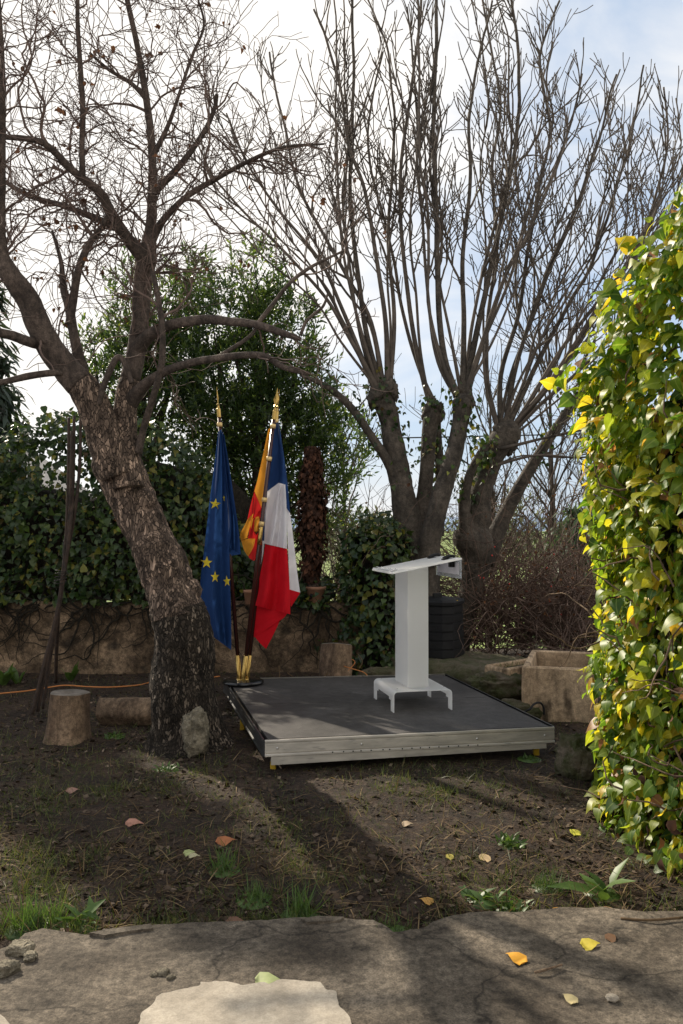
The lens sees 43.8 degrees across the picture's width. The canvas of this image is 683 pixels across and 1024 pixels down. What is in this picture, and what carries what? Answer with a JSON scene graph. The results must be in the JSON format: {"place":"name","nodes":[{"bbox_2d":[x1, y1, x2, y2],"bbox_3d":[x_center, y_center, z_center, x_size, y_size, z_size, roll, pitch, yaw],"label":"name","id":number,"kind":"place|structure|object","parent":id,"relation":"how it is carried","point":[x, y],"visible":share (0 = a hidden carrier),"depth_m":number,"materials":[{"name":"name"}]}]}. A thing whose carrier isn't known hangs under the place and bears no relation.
{"place":"outdoors","nodes":[
{"label":"outdoors","id":0,"kind":"place"},
{"bbox_2d":[0,531,682,948],"bbox_3d":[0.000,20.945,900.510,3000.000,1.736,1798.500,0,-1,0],"label":"ground","id":1,"kind":"structure","parent":0,"point":[194,819],"depth_m":4.81,"materials":[{"name":"soil"}]},
{"bbox_2d":[0,662,16,684],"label":"strap plant","id":2,"kind":"object","parent":1,"relation":"on","point":[6,676],"visible":0.98,"depth_m":8.91,"materials":[{"name":"green plant"}]},
{"bbox_2d":[11,667,26,683],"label":"strap plant","id":3,"kind":"object","parent":1,"relation":"on","point":[15,678],"visible":0.8,"depth_m":9.10,"materials":[{"name":"green plant"}]},
{"bbox_2d":[0,279,39,483],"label":"conifer","id":4,"kind":"object","parent":1,"relation":"on","point":[8,396],"visible":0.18,"depth_m":13.29,"materials":[{"name":"green plant"}]},
{"bbox_2d":[0,883,55,940],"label":"weed","id":5,"kind":"object","parent":1,"relation":"on","point":[26,920],"visible":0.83,"depth_m":3.52,"materials":[{"name":"green plant"}]},
{"bbox_2d":[30,887,73,929],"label":"weed","id":6,"kind":"object","parent":1,"relation":"on","point":[53,917],"visible":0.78,"depth_m":3.57,"materials":[{"name":"green plant"}]},
{"bbox_2d":[30,416,81,714],"bbox_3d":[-2.698,0.421,8.221,0.345,2.758,1.458,0,-1,-11],"label":"rod bundle","id":7,"kind":"object","parent":1,"relation":"on","point":[71,509],"visible":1,"depth_m":8.04,"materials":[{"name":"wood"}]},
{"bbox_2d":[9,449,106,601],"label":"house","id":8,"kind":"structure","parent":1,"relation":"on","point":[45,474],"depth_m":27.04,"materials":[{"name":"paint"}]},
{"bbox_2d":[43,689,91,745],"bbox_3d":[-2.152,1.614,6.669,0.395,0.412,0.440,0,-1,0],"label":"stump","id":9,"kind":"object","parent":1,"relation":"on","point":[68,722],"visible":0.94,"depth_m":6.52,"materials":[{"name":"brown wood"}]},
{"bbox_2d":[59,928,76,932],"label":"fallen leaf","id":10,"kind":"object","parent":1,"relation":"on","point":[68,929],"visible":0.18,"depth_m":3.49,"materials":[{"name":"brown plant"}]},
{"bbox_2d":[61,661,78,680],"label":"strap plant","id":11,"kind":"object","parent":1,"relation":"on","point":[71,676],"visible":1,"depth_m":9.22,"materials":[{"name":"green plant"}]},
{"bbox_2d":[66,787,79,793],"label":"fallen leaf","id":12,"kind":"object","parent":1,"relation":"on","point":[72,790],"visible":0.93,"depth_m":5.29,"materials":[{"name":"plant"}]},
{"bbox_2d":[55,896,105,933],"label":"weed","id":13,"kind":"object","parent":1,"relation":"on","point":[92,906],"visible":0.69,"depth_m":3.58,"materials":[{"name":"green plant"}]},
{"bbox_2d":[0,676,219,693],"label":"extension cord","id":14,"kind":"object","parent":1,"relation":"on","point":[82,686],"visible":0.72,"depth_m":8.67,"materials":[{"name":"plastic"}]},
{"bbox_2d":[103,731,124,739],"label":"weed","id":15,"kind":"object","parent":1,"relation":"on","point":[112,735],"visible":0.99,"depth_m":6.71,"materials":[{"name":"green plant"}]},
{"bbox_2d":[96,697,151,725],"bbox_3d":[-1.737,1.681,7.141,0.619,0.278,0.236,0,-1,14],"label":"log","id":16,"kind":"object","parent":1,"relation":"on","point":[123,710],"visible":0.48,"depth_m":7.07,"materials":[{"name":"brown wood"}]},
{"bbox_2d":[125,818,143,826],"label":"fallen leaf","id":17,"kind":"object","parent":1,"relation":"on","point":[129,822],"visible":1,"depth_m":4.74,"materials":[{"name":"pink plant"}]},
{"bbox_2d":[62,240,226,600],"bbox_3d":[-2.716,-0.884,11.538,2.380,5.620,1.722,-1,-1,24],"label":"laurel tree","id":18,"kind":"object","parent":1,"relation":"on","point":[158,413],"visible":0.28,"depth_m":11.31,"materials":[{"name":"green plant"}]},
{"bbox_2d":[152,761,178,771],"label":"weed","id":19,"kind":"object","parent":1,"relation":"on","point":[168,768],"visible":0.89,"depth_m":5.85,"materials":[{"name":"green plant"}]},
{"bbox_2d":[183,849,194,855],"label":"fallen leaf","id":20,"kind":"object","parent":1,"relation":"on","point":[189,851],"visible":0.89,"depth_m":4.30,"materials":[{"name":"green plant"}]},
{"bbox_2d":[189,853,199,857],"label":"fallen leaf","id":21,"kind":"object","parent":1,"relation":"on","point":[192,855],"visible":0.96,"depth_m":4.25,"materials":[{"name":"plant"}]},
{"bbox_2d":[180,706,209,757],"bbox_3d":[-1.073,1.634,6.237,0.216,0.404,0.204,0,-1,0],"label":"rock","id":22,"kind":"object","parent":1,"relation":"on","point":[195,727],"visible":0.91,"depth_m":6.16,"materials":[{"name":"stone"}]},
{"bbox_2d":[0,0,392,758],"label":"leaning tree","id":23,"kind":"object","parent":1,"relation":"on","point":[182,672],"visible":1,"depth_m":6.47,"materials":[{"name":"brown plant"}]},
{"bbox_2d":[0,599,394,673],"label":"garden wall","id":24,"kind":"structure","parent":1,"relation":"on","point":[280,650],"depth_m":9.72,"materials":[{"name":"beige stone"}]},
{"bbox_2d":[0,406,367,668],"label":"ivy hedge","id":25,"kind":"object","parent":24,"relation":"on","point":[102,569],"visible":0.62,"depth_m":9.69,"materials":[{"name":"green plant"}]},
{"bbox_2d":[243,589,251,603],"bbox_3d":[-1.038,0.969,9.682,0.168,0.160,0.168,0,-1,0],"label":"plant pot","id":26,"kind":"object","parent":24,"relation":"on","point":[247,595],"visible":0.56,"depth_m":9.62,"materials":[{"name":"ceramic"}]},
{"bbox_2d":[306,586,325,602],"bbox_3d":[-0.295,0.947,9.763,0.240,0.186,0.240,0,-1,0],"label":"plant pot","id":27,"kind":"object","parent":24,"relation":"on","point":[311,591],"visible":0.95,"depth_m":9.67,"materials":[{"name":"ceramic"}]},
{"bbox_2d":[294,446,330,586],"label":"dead column","id":28,"kind":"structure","parent":27,"relation":"in","point":[312,502],"depth_m":9.69,"materials":[{"name":"brown plant"}]},
{"bbox_2d":[215,836,235,845],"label":"fallen leaf","id":29,"kind":"object","parent":1,"relation":"on","point":[226,840],"visible":0.96,"depth_m":4.45,"materials":[{"name":"orange plant"}]},
{"bbox_2d":[205,840,246,877],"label":"weed","id":30,"kind":"object","parent":1,"relation":"on","point":[225,866],"visible":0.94,"depth_m":4.10,"materials":[{"name":"green plant"}]},
{"bbox_2d":[226,916,243,921],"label":"fallen leaf","id":31,"kind":"object","parent":1,"relation":"on","point":[233,918],"visible":0.21,"depth_m":3.59,"materials":[{"name":"brown plant"}]},
{"bbox_2d":[234,869,274,909],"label":"weed","id":32,"kind":"object","parent":1,"relation":"on","point":[254,898],"visible":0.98,"depth_m":3.77,"materials":[{"name":"green plant"}]},
{"bbox_2d":[154,227,380,559],"bbox_3d":[-0.969,-0.982,11.351,3.221,5.722,2.290,0,-1,0],"label":"laurel tree","id":33,"kind":"object","parent":1,"relation":"on","point":[239,396],"visible":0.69,"depth_m":10.99,"materials":[{"name":"green plant"}]},
{"bbox_2d":[279,874,326,917],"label":"weed","id":34,"kind":"object","parent":1,"relation":"on","point":[305,905],"visible":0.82,"depth_m":3.63,"materials":[{"name":"green plant"}]},
{"bbox_2d":[278,653,366,676],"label":"dry vine","id":35,"kind":"object","parent":1,"relation":"on","point":[344,666],"visible":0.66,"depth_m":8.76,"materials":[{"name":"brown plant"}]},
{"bbox_2d":[319,643,351,676],"bbox_3d":[-0.063,1.618,8.963,0.355,0.504,0.460,0,-1,0],"label":"stump","id":36,"kind":"object","parent":1,"relation":"on","point":[335,658],"visible":0.82,"depth_m":8.84,"materials":[{"name":"brown wood"}]},
{"bbox_2d":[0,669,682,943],"bbox_3d":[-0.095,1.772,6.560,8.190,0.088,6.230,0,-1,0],"label":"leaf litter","id":37,"kind":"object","parent":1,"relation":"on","point":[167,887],"visible":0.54,"depth_m":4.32,"materials":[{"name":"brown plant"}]},
{"bbox_2d":[0,670,682,939],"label":"grass","id":38,"kind":"structure","parent":1,"relation":"on","point":[44,889],"depth_m":4.31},
{"bbox_2d":[309,353,401,600],"bbox_3d":[0.348,-0.183,16.495,2.569,5.779,2.425,0,-1,0],"label":"bare tree","id":39,"kind":"object","parent":1,"relation":"on","point":[354,463],"visible":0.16,"depth_m":16.44,"materials":[{"name":"brown plant"}]},
{"bbox_2d":[321,504,393,566],"bbox_3d":[0.324,1.425,18.160,2.433,3.306,3.025,0,-1,23],"label":"field bush","id":40,"kind":"object","parent":1,"relation":"on","point":[339,529],"visible":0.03,"depth_m":17.89,"materials":[{"name":"green plant"}]},
{"bbox_2d":[332,508,419,675],"bbox_3d":[0.429,0.941,9.669,1.119,1.961,1.105,0,-1,0],"label":"ivy clump","id":41,"kind":"object","parent":1,"relation":"on","point":[378,592],"visible":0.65,"depth_m":9.46,"materials":[{"name":"green plant"}]},
{"bbox_2d":[357,666,394,675],"bbox_3d":[0.415,1.768,8.972,0.582,0.279,0.311,0,-1,0],"label":"rock","id":42,"kind":"object","parent":1,"relation":"on","point":[387,670],"visible":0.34,"depth_m":8.87,"materials":[{"name":"stone"}]},
{"bbox_2d":[149,0,629,595],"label":"fig tree","id":43,"kind":"object","parent":1,"relation":"on","point":[439,468],"visible":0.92,"depth_m":10.10,"materials":[{"name":"grey plant"}]},
{"bbox_2d":[223,674,555,768],"bbox_3d":[0.211,1.690,7.130,2.179,0.232,2.547,0,-1,-13],"label":"stage","id":44,"kind":"object","parent":1,"relation":"on","point":[297,720],"visible":0.97,"depth_m":6.33,"materials":[{"name":"metal"}]},
{"bbox_2d":[222,655,263,686],"bbox_3d":[-0.911,1.454,7.859,0.386,0.264,0.386,0,-1,0],"label":"flag stand","id":45,"kind":"object","parent":44,"relation":"on","point":[244,679],"visible":0.98,"depth_m":7.80,"materials":[{"name":"black"}]},
{"bbox_2d":[200,392,240,655],"bbox_3d":[-1.099,0.068,7.886,0.448,2.518,0.188,-1,-1,32],"label":"flag","id":46,"kind":"object","parent":45,"relation":"attached to","point":[222,544],"visible":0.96,"depth_m":7.88,"materials":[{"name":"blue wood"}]},
{"bbox_2d":[240,388,278,655],"bbox_3d":[-0.762,0.087,7.883,0.359,2.478,0.124,0,-1,0],"label":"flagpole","id":47,"kind":"object","parent":45,"relation":"attached to","point":[252,543],"visible":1,"depth_m":7.88,"materials":[{"name":"fabric"}]},
{"bbox_2d":[248,394,299,654],"bbox_3d":[-0.635,0.085,7.913,0.454,2.497,0.223,0,-1,22],"label":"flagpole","id":48,"kind":"object","parent":45,"relation":"attached to","point":[277,592],"visible":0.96,"depth_m":7.90,"materials":[{"name":"red fabric"}]},
{"bbox_2d":[372,553,461,712],"bbox_3d":[0.604,0.959,6.971,0.575,1.228,0.635,0,-1,-12],"label":"lectern","id":49,"kind":"object","parent":44,"relation":"on","point":[411,626],"visible":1,"depth_m":6.82,"materials":[{"name":"white plastic"}]},
{"bbox_2d":[235,455,545,653],"bbox_3d":[0.354,0.491,11.162,5.461,2.564,5.078,1,-1,-34],"label":"bramble thicket","id":50,"kind":"object","parent":1,"relation":"on","point":[323,567],"visible":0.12,"depth_m":10.79,"materials":[{"name":"brown plant"}]},
{"bbox_2d":[328,510,457,562],"bbox_3d":[1.229,1.842,23.946,4.304,4.124,2.660,0,-1,0],"label":"field bush","id":51,"kind":"object","parent":1,"relation":"on","point":[447,523],"visible":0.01,"depth_m":23.53,"materials":[{"name":"green plant"}]},
{"bbox_2d":[376,907,411,931],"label":"weed","id":52,"kind":"object","parent":1,"relation":"on","point":[397,927],"visible":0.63,"depth_m":3.52,"materials":[{"name":"green plant"}]},
{"bbox_2d":[402,821,412,826],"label":"fallen leaf","id":53,"kind":"object","parent":1,"relation":"on","point":[405,823],"visible":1,"depth_m":4.68,"materials":[{"name":"beige plant"}]},
{"bbox_2d":[420,897,433,904],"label":"fallen leaf","id":54,"kind":"object","parent":1,"relation":"on","point":[426,900],"visible":0.96,"depth_m":3.69,"materials":[{"name":"orange plant"}]},
{"bbox_2d":[446,854,453,859],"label":"fallen leaf","id":55,"kind":"object","parent":1,"relation":"on","point":[450,857],"visible":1,"depth_m":4.19,"materials":[{"name":"yellow plant"}]},
{"bbox_2d":[391,651,524,681],"bbox_3d":[1.482,1.762,9.240,1.465,0.368,1.317,-1,-2,43],"label":"stone ledge","id":56,"kind":"object","parent":1,"relation":"on","point":[463,667],"visible":0.34,"depth_m":8.95,"materials":[{"name":"grey stone"}]},
{"bbox_2d":[428,593,464,658],"bbox_3d":[1.080,1.267,9.596,0.537,0.710,0.537,-1,-1,28],"label":"compost bin","id":57,"kind":"object","parent":56,"relation":"on","point":[445,617],"visible":0.64,"depth_m":9.34,"materials":[{"name":"black plastic"}]},
{"bbox_2d":[333,431,605,667],"bbox_3d":[2.575,0.388,11.062,5.708,3.010,5.612,0,-1,0],"label":"bramble thicket","id":58,"kind":"object","parent":1,"relation":"on","point":[530,589],"visible":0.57,"depth_m":10.49,"materials":[{"name":"red plant"}]},
{"bbox_2d":[401,321,560,647],"bbox_3d":[2.825,-0.425,16.935,3.082,6.461,2.138,0,-1,15],"label":"bare tree","id":59,"kind":"object","parent":1,"relation":"on","point":[489,421],"visible":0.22,"depth_m":16.77,"materials":[{"name":"brown plant"}]},
{"bbox_2d":[458,885,509,910],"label":"weed","id":60,"kind":"object","parent":1,"relation":"on","point":[484,895],"visible":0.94,"depth_m":3.73,"materials":[{"name":"green plant"}]},
{"bbox_2d":[479,854,490,861],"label":"fallen leaf","id":61,"kind":"object","parent":1,"relation":"on","point":[486,857],"visible":1,"depth_m":4.14,"materials":[{"name":"beige plant"}]},
{"bbox_2d":[464,671,521,700],"bbox_3d":[1.492,1.684,8.109,0.656,0.378,0.460,0,-1,-23],"label":"rock","id":62,"kind":"object","parent":1,"relation":"on","point":[498,685],"visible":0.56,"depth_m":7.94,"materials":[{"name":"stone"}]},
{"bbox_2d":[442,485,558,647],"bbox_3d":[3.798,1.334,19.030,3.812,3.883,2.646,0,-1,22],"label":"field bush","id":63,"kind":"object","parent":1,"relation":"on","point":[534,539],"visible":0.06,"depth_m":18.85,"materials":[{"name":"grey plant"}]},
{"bbox_2d":[484,655,528,675],"bbox_3d":[1.845,1.584,8.485,0.971,0.303,0.311,1,-2,-40],"label":"rock","id":64,"kind":"object","parent":1,"relation":"on","point":[509,668],"visible":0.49,"depth_m":8.24,"materials":[{"name":"stone"}]},
{"bbox_2d":[490,831,527,850],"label":"weed","id":65,"kind":"object","parent":1,"relation":"on","point":[507,840],"visible":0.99,"depth_m":4.38,"materials":[{"name":"green plant"}]},
{"bbox_2d":[489,885,533,911],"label":"weed","id":66,"kind":"object","parent":1,"relation":"on","point":[506,907],"visible":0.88,"depth_m":3.67,"materials":[{"name":"green plant"}]},
{"bbox_2d":[501,698,542,718],"bbox_3d":[1.519,1.739,7.313,0.473,0.238,0.397,0,-1,-14],"label":"rock","id":67,"kind":"object","parent":1,"relation":"on","point":[537,712],"visible":0.23,"depth_m":7.21,"materials":[{"name":"stone"}]},
{"bbox_2d":[516,752,545,762],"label":"weed","id":68,"kind":"object","parent":1,"relation":"on","point":[525,758],"visible":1,"depth_m":6.05,"materials":[{"name":"green plant"}]},
{"bbox_2d":[524,702,544,714],"bbox_3d":[1.571,1.634,7.000,0.283,0.121,0.040,1,-1,-34],"label":"power cable","id":69,"kind":"object","parent":1,"relation":"on","point":[532,705],"visible":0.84,"depth_m":7.04,"materials":[{"name":"black plastic"}]},
{"bbox_2d":[470,200,612,552],"bbox_3d":[3.778,-1.462,15.565,3.214,7.943,2.714,0,-1,0],"label":"bare tree","id":70,"kind":"object","parent":1,"relation":"on","point":[552,489],"visible":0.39,"depth_m":15.37,"materials":[{"name":"brown plant"}]},
{"bbox_2d":[520,865,569,895],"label":"weed","id":71,"kind":"object","parent":1,"relation":"on","point":[545,886],"visible":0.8,"depth_m":3.87,"materials":[{"name":"green plant"}]},
{"bbox_2d":[521,650,597,722],"bbox_3d":[1.993,1.572,7.681,0.630,0.494,1.064,0,-1,17],"label":"stone trough","id":72,"kind":"object","parent":1,"relation":"on","point":[552,687],"visible":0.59,"depth_m":7.20,"materials":[{"name":"stone"}]},
{"bbox_2d":[474,553,656,678],"bbox_3d":[3.000,1.062,9.772,2.978,1.596,3.498,0,-1,0],"label":"bramble thicket","id":73,"kind":"object","parent":1,"relation":"on","point":[580,642],"visible":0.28,"depth_m":9.99,"materials":[{"name":"brown plant"}]},
{"bbox_2d":[526,502,605,647],"bbox_3d":[3.993,1.369,14.196,2.293,3.128,2.403,0,-1,0],"label":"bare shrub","id":74,"kind":"object","parent":1,"relation":"on","point":[578,511],"visible":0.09,"depth_m":14.01,"materials":[{"name":"brown plant"}]},
{"bbox_2d":[452,0,682,650],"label":"fig tree","id":75,"kind":"object","parent":1,"relation":"on","point":[500,444],"visible":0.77,"depth_m":10.68,"materials":[{"name":"grey plant"}]},
{"bbox_2d":[569,829,581,835],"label":"fallen leaf","id":76,"kind":"object","parent":1,"relation":"on","point":[576,832],"visible":0.89,"depth_m":4.55,"materials":[{"name":"yellow plant"}]},
{"bbox_2d":[554,732,598,780],"bbox_3d":[1.590,1.690,5.710,0.307,0.405,0.359,0,-1,0],"label":"rock","id":77,"kind":"object","parent":1,"relation":"on","point":[574,755],"visible":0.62,"depth_m":5.61,"materials":[{"name":"stone"}]},
{"bbox_2d":[547,857,633,902],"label":"weed","id":78,"kind":"object","parent":1,"relation":"on","point":[604,892],"visible":0.94,"depth_m":3.81,"materials":[{"name":"green plant"}]},
{"bbox_2d":[529,284,660,521],"bbox_3d":[5.333,-0.973,16.170,3.795,7.343,2.621,0,-1,15],"label":"bare tree","id":79,"kind":"object","parent":1,"relation":"on","point":[573,473],"visible":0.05,"depth_m":16.69,"materials":[{"name":"brown plant"}]},
{"bbox_2d":[540,183,682,886],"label":"ivy wall","id":80,"kind":"structure","parent":1,"relation":"on","point":[633,471],"depth_m":4.33,"materials":[{"name":"green plant"}]},
{"bbox_2d":[0,907,682,1023],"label":"patio","id":81,"kind":"structure","parent":0,"point":[460,969],"depth_m":3.11,"materials":[{"name":"grey stone"}]},
{"bbox_2d":[0,1015,8,1023],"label":"patio patch","id":82,"kind":"object","parent":81,"relation":"on","point":[3,1020],"visible":1,"depth_m":2.75,"materials":[{"name":"beige stone"}]},
{"bbox_2d":[0,959,20,978],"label":"stone chip","id":83,"kind":"object","parent":81,"relation":"on","point":[8,967],"visible":1,"depth_m":3.07,"materials":[{"name":"stone"}]},
{"bbox_2d":[4,939,35,957],"bbox_3d":[-1.219,1.660,3.230,0.112,0.056,0.094,0,-1,0],"label":"stone chip","id":84,"kind":"object","parent":81,"relation":"on","point":[16,948],"visible":0.94,"depth_m":3.20,"materials":[{"name":"stone"}]},
{"bbox_2d":[23,950,36,962],"bbox_3d":[-1.165,1.663,3.177,0.051,0.034,0.069,0,-1,-22],"label":"stone chip","id":85,"kind":"object","parent":81,"relation":"on","point":[30,956],"visible":1,"depth_m":3.16,"materials":[{"name":"stone"}]},
{"bbox_2d":[89,924,152,937],"bbox_3d":[-0.876,1.688,3.380,0.244,0.050,0.048,0,-1,-18],"label":"patio edge","id":86,"kind":"object","parent":81,"relation":"on","point":[112,932],"visible":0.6,"depth_m":3.37,"materials":[{"name":"stone"}]},
{"bbox_2d":[150,971,156,977],"bbox_3d":[-0.677,1.665,3.056,0.028,0.017,0.031,1,-1,-37],"label":"stone chip","id":87,"kind":"object","parent":81,"relation":"on","point":[153,974],"visible":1,"depth_m":3.05,"materials":[{"name":"stone"}]},
{"bbox_2d":[156,967,169,976],"bbox_3d":[-0.645,1.663,3.069,0.048,0.026,0.041,0,-1,0],"label":"stone chip","id":88,"kind":"object","parent":81,"relation":"on","point":[164,971],"visible":1,"depth_m":3.06,"materials":[{"name":"stone"}]},
{"bbox_2d":[166,974,175,980],"bbox_3d":[-0.611,1.663,3.037,0.030,0.019,0.034,-1,-1,32],"label":"stone chip","id":89,"kind":"object","parent":81,"relation":"on","point":[169,977],"visible":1,"depth_m":3.03,"materials":[{"name":"stone"}]},
{"bbox_2d":[138,979,350,1023],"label":"patio patch","id":90,"kind":"object","parent":81,"relation":"on","point":[283,1001],"visible":1,"depth_m":2.85,"materials":[{"name":"beige stone"}]},
{"bbox_2d":[255,972,278,983],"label":"fallen leaf","id":91,"kind":"object","parent":90,"relation":"on","point":[268,977],"visible":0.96,"depth_m":3.01,"materials":[{"name":"plant"}]},
{"bbox_2d":[301,916,343,924],"bbox_3d":[-0.078,1.690,3.480,0.179,0.050,0.049,0,-1,-7],"label":"patio edge","id":92,"kind":"object","parent":81,"relation":"on","point":[321,919],"visible":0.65,"depth_m":3.47,"materials":[{"name":"stone"}]},
{"bbox_2d":[506,952,527,965],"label":"fallen leaf","id":93,"kind":"object","parent":81,"relation":"on","point":[519,958],"visible":1,"depth_m":3.16,"materials":[{"name":"orange plant"}]},
{"bbox_2d":[534,963,562,973],"bbox_3d":[0.754,1.659,3.085,0.123,0.013,0.015,1,-1,-24],"label":"dry stick","id":94,"kind":"object","parent":81,"relation":"on","point":[546,969],"visible":1,"depth_m":3.08,"materials":[{"name":"brown wood"}]},
{"bbox_2d":[563,994,577,1003],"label":"fallen leaf","id":95,"kind":"object","parent":81,"relation":"on","point":[571,998],"visible":1,"depth_m":2.88,"materials":[{"name":"yellow plant"}]},
{"bbox_2d":[580,938,599,950],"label":"fallen leaf","id":96,"kind":"object","parent":81,"relation":"on","point":[587,944],"visible":1,"depth_m":3.27,"materials":[{"name":"yellow plant"}]},
{"bbox_2d":[605,933,615,941],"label":"fallen leaf","id":97,"kind":"object","parent":81,"relation":"on","point":[610,937],"visible":1,"depth_m":3.32,"materials":[{"name":"brown plant"}]},
{"bbox_2d":[605,993,619,1002],"bbox_3d":[0.923,1.657,2.896,0.048,0.021,0.031,0,-1,0],"label":"pebble","id":98,"kind":"object","parent":81,"relation":"on","point":[611,997],"visible":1,"depth_m":2.89,"materials":[{"name":"grey stone"}]},
{"bbox_2d":[621,916,682,920],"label":"dry stick","id":99,"kind":"object","parent":81,"relation":"on","point":[656,919],"visible":1,"depth_m":3.47,"materials":[{"name":"brown wood"}]},
{"bbox_2d":[0,0,682,517],"label":"sky","id":100,"kind":"structure","parent":0,"point":[644,30],"materials":[{"name":"white"}]},
{"bbox_2d":[291,513,566,530],"bbox_3d":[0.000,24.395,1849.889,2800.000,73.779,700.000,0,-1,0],"label":"hills","id":101,"kind":"structure","parent":0,"point":[451,521],"depth_m":1608.63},
{"bbox_2d":[328,433,583,438],"bbox_3d":[2.817,-1.352,14.822,8.143,0.412,0.455,0,-1,-14],"label":"overhead wire","id":102,"kind":"object","parent":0,"point":[468,436],"visible":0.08,"depth_m":14.58,"materials":[{"name":"black"}]}
]}

